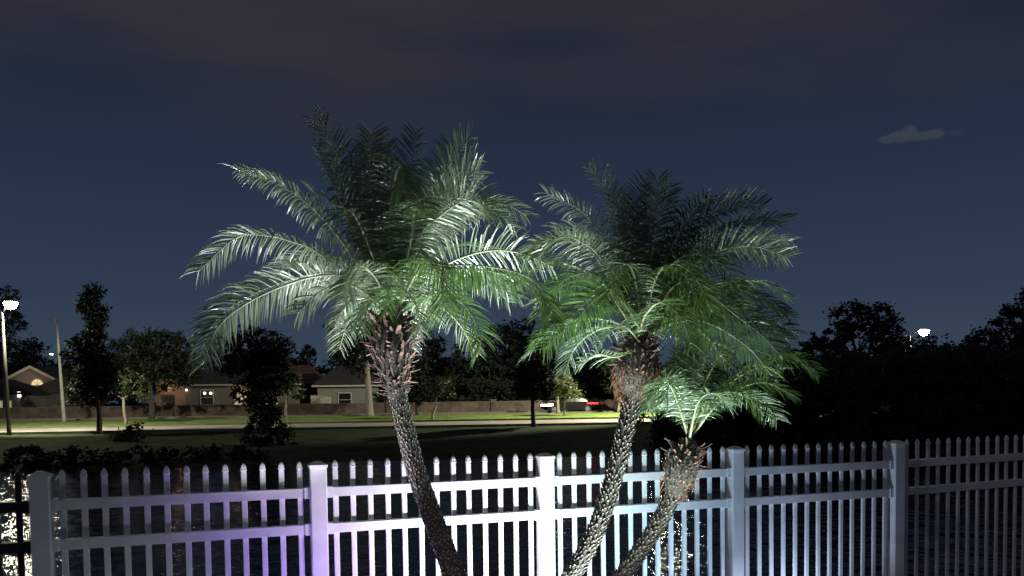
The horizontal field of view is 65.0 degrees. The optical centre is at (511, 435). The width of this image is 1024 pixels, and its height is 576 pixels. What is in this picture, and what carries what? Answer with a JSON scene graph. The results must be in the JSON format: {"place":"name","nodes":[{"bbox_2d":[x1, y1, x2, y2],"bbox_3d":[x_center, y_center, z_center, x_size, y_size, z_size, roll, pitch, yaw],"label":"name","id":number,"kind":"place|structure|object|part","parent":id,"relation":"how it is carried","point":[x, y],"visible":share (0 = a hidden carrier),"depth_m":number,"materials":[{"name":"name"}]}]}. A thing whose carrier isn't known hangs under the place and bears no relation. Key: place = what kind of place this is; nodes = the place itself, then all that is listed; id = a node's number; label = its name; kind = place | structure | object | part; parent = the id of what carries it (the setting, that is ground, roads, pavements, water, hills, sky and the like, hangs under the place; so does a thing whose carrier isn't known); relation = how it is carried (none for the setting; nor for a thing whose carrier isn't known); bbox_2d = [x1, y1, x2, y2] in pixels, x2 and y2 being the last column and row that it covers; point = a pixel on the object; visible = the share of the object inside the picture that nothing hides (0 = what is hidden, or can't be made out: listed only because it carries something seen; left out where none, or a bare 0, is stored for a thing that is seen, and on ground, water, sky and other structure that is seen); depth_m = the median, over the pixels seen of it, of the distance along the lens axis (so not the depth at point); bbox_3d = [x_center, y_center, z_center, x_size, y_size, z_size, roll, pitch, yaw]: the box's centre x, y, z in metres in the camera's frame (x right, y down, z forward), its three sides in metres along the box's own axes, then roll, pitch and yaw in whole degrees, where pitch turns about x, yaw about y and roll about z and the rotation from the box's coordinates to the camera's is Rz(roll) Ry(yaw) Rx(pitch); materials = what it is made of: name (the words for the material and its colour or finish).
{"place":"outdoors","nodes":[
{"label":"outdoors","id":0,"kind":"place"},
{"bbox_2d":[0,414,878,431],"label":"road","id":1,"kind":"structure","parent":0,"point":[309,425],"depth_m":56.15,"materials":[{"name":"grey asphalt"}]},
{"bbox_2d":[0,447,1022,575],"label":"pond water","id":2,"kind":"structure","parent":0,"point":[74,517],"depth_m":17.70,"materials":[{"name":"black liquid"}]},
{"bbox_2d":[0,398,1022,575],"bbox_3d":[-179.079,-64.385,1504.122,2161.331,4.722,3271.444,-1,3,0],"label":"ground","id":3,"kind":"structure","parent":0,"point":[379,444],"depth_m":43.41,"materials":[{"name":"green plant"}]},
{"bbox_2d":[1,301,17,434],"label":"street lamp","id":4,"kind":"object","parent":3,"relation":"on","point":[10,304],"visible":0.93,"depth_m":49.56,"materials":[{"name":"grey metal"}]},
{"bbox_2d":[0,471,30,575],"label":"black fence","id":5,"kind":"object","parent":3,"relation":"on","point":[20,547],"visible":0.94,"depth_m":5.44,"materials":[{"name":"black metal"}]},
{"bbox_2d":[0,284,31,407],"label":"oak tree","id":6,"kind":"object","parent":3,"relation":"on","point":[15,315],"visible":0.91,"depth_m":74.08,"materials":[{"name":"green plant"}]},
{"bbox_2d":[0,379,50,407],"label":"garage","id":7,"kind":"structure","parent":3,"relation":"on","point":[21,394],"depth_m":85.49,"materials":[{"name":"grey paint"}]},
{"bbox_2d":[0,333,52,379],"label":"oak tree","id":8,"kind":"object","parent":3,"relation":"on","point":[20,358],"visible":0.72,"depth_m":94.46,"materials":[{"name":"green plant"}]},
{"bbox_2d":[1,365,93,406],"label":"house","id":9,"kind":"structure","parent":3,"relation":"on","point":[45,378],"depth_m":92.91,"materials":[{"name":"beige paint"}]},
{"bbox_2d":[30,378,43,385],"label":"arched window","id":10,"kind":"structure","parent":9,"relation":"in","point":[35,382],"depth_m":93.30,"materials":[{"name":"yellow glass"}]},
{"bbox_2d":[55,281,130,433],"bbox_3d":[-26.282,-4.843,50.614,4.033,9.602,3.796,-1,3,0],"label":"columnar tree","id":11,"kind":"object","parent":3,"relation":"on","point":[90,358],"visible":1,"depth_m":49.78,"materials":[{"name":"green plant"}]},
{"bbox_2d":[108,419,153,442],"bbox_3d":[-21.676,-0.020,45.524,2.441,1.850,1.671,0,3,22],"label":"bush","id":12,"kind":"object","parent":3,"relation":"on","point":[128,433],"visible":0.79,"depth_m":45.32,"materials":[{"name":"green plant"}]},
{"bbox_2d":[0,438,267,469],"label":"hedge","id":13,"kind":"object","parent":3,"relation":"on","point":[69,455],"visible":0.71,"depth_m":35.46,"materials":[{"name":"green plant"}]},
{"bbox_2d":[161,395,174,405],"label":"fence panel","id":14,"kind":"object","parent":3,"relation":"on","point":[165,399],"visible":0.53,"depth_m":77.03,"materials":[{"name":"brown wood"}]},
{"bbox_2d":[155,364,204,405],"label":"house","id":15,"kind":"structure","parent":3,"relation":"on","point":[179,393],"depth_m":91.47,"materials":[{"name":"brown paint"}]},
{"bbox_2d":[179,362,310,404],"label":"house","id":16,"kind":"structure","parent":3,"relation":"on","point":[207,391],"depth_m":80.53,"materials":[{"name":"brown brick"}]},
{"bbox_2d":[200,389,213,404],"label":"window","id":17,"kind":"structure","parent":16,"relation":"in","point":[205,399],"depth_m":80.35,"materials":[{"name":"glass"}]},
{"bbox_2d":[233,390,246,404],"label":"window","id":18,"kind":"structure","parent":16,"relation":"in","point":[236,403],"depth_m":80.75,"materials":[{"name":"beige glass"}]},
{"bbox_2d":[206,323,299,429],"bbox_3d":[-16.461,-3.762,51.091,5.791,7.188,4.063,-2,3,-18],"label":"oak tree","id":19,"kind":"object","parent":3,"relation":"on","point":[272,357],"visible":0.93,"depth_m":50.51,"materials":[{"name":"green plant"}]},
{"bbox_2d":[234,404,298,445],"bbox_3d":[-13.182,-0.226,43.379,3.504,3.016,2.612,-1,3,0],"label":"bush","id":20,"kind":"object","parent":3,"relation":"on","point":[261,425],"visible":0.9,"depth_m":43.00,"materials":[{"name":"green plant"}]},
{"bbox_2d":[290,365,322,403],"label":"house","id":21,"kind":"structure","parent":3,"relation":"on","point":[311,375],"depth_m":90.17,"materials":[{"name":"brown paint"}]},
{"bbox_2d":[299,343,317,364],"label":"fan palm","id":22,"kind":"object","parent":3,"relation":"on","point":[310,353],"visible":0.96,"depth_m":112.41,"materials":[{"name":"green plant"}]},
{"bbox_2d":[311,395,330,403],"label":"fence panel","id":23,"kind":"object","parent":3,"relation":"on","point":[325,399],"visible":0.45,"depth_m":75.87,"materials":[{"name":"brown wood"}]},
{"bbox_2d":[311,364,381,402],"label":"house","id":24,"kind":"structure","parent":3,"relation":"on","point":[337,385],"depth_m":82.62,"materials":[{"name":"grey paint"}]},
{"bbox_2d":[338,392,351,402],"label":"window","id":25,"kind":"structure","parent":24,"relation":"in","point":[342,397],"depth_m":82.50,"materials":[{"name":"black glass"}]},
{"bbox_2d":[181,103,569,575],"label":"palm tree","id":26,"kind":"object","parent":3,"relation":"on","point":[405,256],"visible":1,"depth_m":5.09,"materials":[{"name":"green plant"}]},
{"bbox_2d":[414,330,456,398],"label":"tree","id":27,"kind":"object","parent":3,"relation":"on","point":[439,365],"visible":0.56,"depth_m":92.22,"materials":[{"name":"green plant"}]},
{"bbox_2d":[0,413,877,428],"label":"kerb","id":28,"kind":"structure","parent":3,"relation":"on","point":[313,422],"depth_m":58.23,"materials":[{"name":"concrete"}]},
{"bbox_2d":[0,417,948,434],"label":"kerb","id":29,"kind":"structure","parent":3,"relation":"on","point":[317,428],"depth_m":52.55,"materials":[{"name":"concrete"}]},
{"bbox_2d":[0,408,954,426],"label":"grass verge","id":30,"kind":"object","parent":3,"relation":"on","point":[305,419],"depth_m":63.48,"materials":[{"name":"green plant"}]},
{"bbox_2d":[47,318,65,421],"bbox_3d":[-35.014,-4.986,61.865,1.137,8.167,0.347,-1,3,0],"label":"street lamp","id":31,"kind":"object","parent":30,"relation":"on","point":[63,413],"visible":0.91,"depth_m":61.81,"materials":[{"name":"metal"}]},
{"bbox_2d":[107,367,153,423],"bbox_3d":[-28.183,-2.993,58.924,3.650,4.539,2.210,0,3,10],"label":"young tree","id":32,"kind":"object","parent":30,"relation":"on","point":[127,382],"visible":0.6,"depth_m":58.93,"materials":[{"name":"green plant"}]},
{"bbox_2d":[101,327,208,419],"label":"oak tree","id":33,"kind":"object","parent":30,"relation":"on","point":[151,355],"visible":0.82,"depth_m":65.82,"materials":[{"name":"green plant"}]},
{"bbox_2d":[270,364,309,421],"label":"young tree","id":34,"kind":"object","parent":30,"relation":"on","point":[296,396],"visible":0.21,"depth_m":59.83,"materials":[{"name":"green plant"}]},
{"bbox_2d":[322,308,379,415],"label":"oak tree","id":35,"kind":"object","parent":30,"relation":"on","point":[354,356],"visible":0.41,"depth_m":68.61,"materials":[{"name":"green plant"}]},
{"bbox_2d":[407,345,435,414],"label":"tree","id":36,"kind":"object","parent":30,"relation":"on","point":[419,393],"visible":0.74,"depth_m":69.68,"materials":[{"name":"green plant"}]},
{"bbox_2d":[429,370,457,418],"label":"young tree","id":37,"kind":"object","parent":30,"relation":"on","point":[439,390],"visible":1,"depth_m":62.60,"materials":[{"name":"green plant"}]},
{"bbox_2d":[549,370,566,412],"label":"young tree","id":38,"kind":"object","parent":30,"relation":"on","point":[557,401],"visible":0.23,"depth_m":71.05,"materials":[{"name":"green plant"}]},
{"bbox_2d":[553,374,586,415],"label":"young tree","id":39,"kind":"object","parent":30,"relation":"on","point":[561,392],"visible":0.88,"depth_m":64.81,"materials":[{"name":"green plant"}]},
{"bbox_2d":[599,357,622,411],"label":"oak tree","id":40,"kind":"object","parent":30,"relation":"on","point":[608,367],"visible":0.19,"depth_m":71.25,"materials":[{"name":"green plant"}]},
{"bbox_2d":[675,314,677,368],"bbox_3d":[12.365,-6.887,61.975,0.892,11.133,0.440,-1,3,0],"label":"street lamp","id":41,"kind":"object","parent":30,"relation":"on","point":[676,344],"visible":0.01,"depth_m":61.89,"materials":[{"name":"metal"}]},
{"bbox_2d":[0,406,977,420],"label":"kerb","id":42,"kind":"structure","parent":3,"relation":"on","point":[315,415],"depth_m":69.52,"materials":[{"name":"concrete"}]},
{"bbox_2d":[0,404,1004,419],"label":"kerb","id":43,"kind":"structure","parent":3,"relation":"on","point":[311,414],"depth_m":73.21,"materials":[{"name":"concrete"}]},
{"bbox_2d":[441,315,564,400],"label":"oak tree","id":44,"kind":"object","parent":3,"relation":"on","point":[517,342],"visible":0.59,"depth_m":86.08,"materials":[{"name":"green plant"}]},
{"bbox_2d":[0,395,1008,418],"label":"garden wall","id":45,"kind":"structure","parent":3,"relation":"on","point":[172,409],"depth_m":74.12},
{"bbox_2d":[0,352,1015,405],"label":"treeline","id":46,"kind":"object","parent":3,"relation":"on","point":[302,361],"visible":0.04,"depth_m":129.15,"materials":[{"name":"green plant"}]},
{"bbox_2d":[372,372,667,402],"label":"hedge foliage","id":47,"kind":"object","parent":3,"relation":"on","point":[480,394],"visible":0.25,"depth_m":83.11,"materials":[{"name":"green plant"}]},
{"bbox_2d":[26,435,1023,575],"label":"picket fence","id":48,"kind":"object","parent":3,"relation":"on","point":[732,471],"visible":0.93,"depth_m":6.72,"materials":[{"name":"white plastic"}]},
{"bbox_2d":[509,351,559,426],"bbox_3d":[1.498,-3.130,53.153,3.427,5.256,2.904,-1,3,0],"label":"oak tree","id":49,"kind":"object","parent":3,"relation":"on","point":[531,381],"visible":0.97,"depth_m":52.73,"materials":[{"name":"green plant"}]},
{"bbox_2d":[565,343,621,399],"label":"oak tree","id":50,"kind":"object","parent":3,"relation":"on","point":[588,370],"visible":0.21,"depth_m":83.62,"materials":[{"name":"green plant"}]},
{"bbox_2d":[637,412,653,424],"bbox_3d":[8.682,-1.163,54.212,1.247,1.065,1.475,-2,3,-20],"label":"bush","id":51,"kind":"object","parent":3,"relation":"on","point":[641,419],"visible":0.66,"depth_m":54.18,"materials":[{"name":"green plant"}]},
{"bbox_2d":[511,156,810,575],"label":"palm tree","id":52,"kind":"object","parent":3,"relation":"on","point":[654,303],"visible":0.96,"depth_m":5.30,"materials":[{"name":"green plant"}]},
{"bbox_2d":[611,327,827,575],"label":"palm tree","id":53,"kind":"object","parent":3,"relation":"on","point":[682,463],"visible":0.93,"depth_m":5.51,"materials":[{"name":"green plant"}]},
{"bbox_2d":[769,333,840,413],"bbox_3d":[17.229,-2.983,46.846,4.810,5.988,3.519,-2,3,-23],"label":"oak tree","id":54,"kind":"object","parent":3,"relation":"on","point":[808,346],"visible":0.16,"depth_m":46.26,"materials":[{"name":"green plant"}]},
{"bbox_2d":[645,340,1023,449],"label":"undergrowth","id":55,"kind":"object","parent":3,"relation":"on","point":[851,417],"visible":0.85,"depth_m":39.57,"materials":[{"name":"green plant"}]},
{"bbox_2d":[810,299,917,429],"bbox_3d":[21.909,-4.432,50.408,6.958,8.193,6.189,-1,3,0],"label":"oak tree","id":56,"kind":"object","parent":3,"relation":"on","point":[847,328],"visible":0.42,"depth_m":49.36,"materials":[{"name":"green plant"}]},
{"bbox_2d":[881,334,918,355],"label":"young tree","id":57,"kind":"object","parent":3,"relation":"on","point":[906,338],"visible":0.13,"depth_m":53.92,"materials":[{"name":"green plant"}]},
{"bbox_2d":[877,331,942,367],"bbox_3d":[26.826,-3.914,54.199,5.447,6.332,3.230,-1,3,0],"label":"oak tree","id":58,"kind":"object","parent":3,"relation":"on","point":[923,341],"visible":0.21,"depth_m":53.53,"materials":[{"name":"green plant"}]},
{"bbox_2d":[908,329,928,401],"bbox_3d":[28.228,-4.261,55.881,1.453,6.318,0.600,-1,3,0],"label":"street lamp","id":59,"kind":"object","parent":3,"relation":"on","point":[923,332],"visible":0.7,"depth_m":55.64,"materials":[{"name":"white metal"}]},
{"bbox_2d":[931,325,1001,404],"bbox_3d":[29.394,-3.841,51.523,4.706,6.580,4.676,-3,3,-36],"label":"oak tree","id":60,"kind":"object","parent":3,"relation":"on","point":[975,338],"visible":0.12,"depth_m":51.36,"materials":[{"name":"green plant"}]},
{"bbox_2d":[985,286,1023,434],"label":"oak tree","id":61,"kind":"object","parent":3,"relation":"on","point":[1016,329],"visible":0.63,"depth_m":45.70,"materials":[{"name":"green plant"}]},
{"bbox_2d":[0,0,1023,402],"label":"sky","id":62,"kind":"structure","parent":0,"point":[893,130],"materials":[{"name":"blue"}]},
{"bbox_2d":[541,397,598,411],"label":"car","id":63,"kind":"object","parent":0,"point":[583,404],"visible":0.8,"depth_m":73.47,"materials":[{"name":"paint"}]},
{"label":"window","id":64,"kind":"part","parent":63,"relation":"part of","materials":[{"name":"glass"}]}
]}

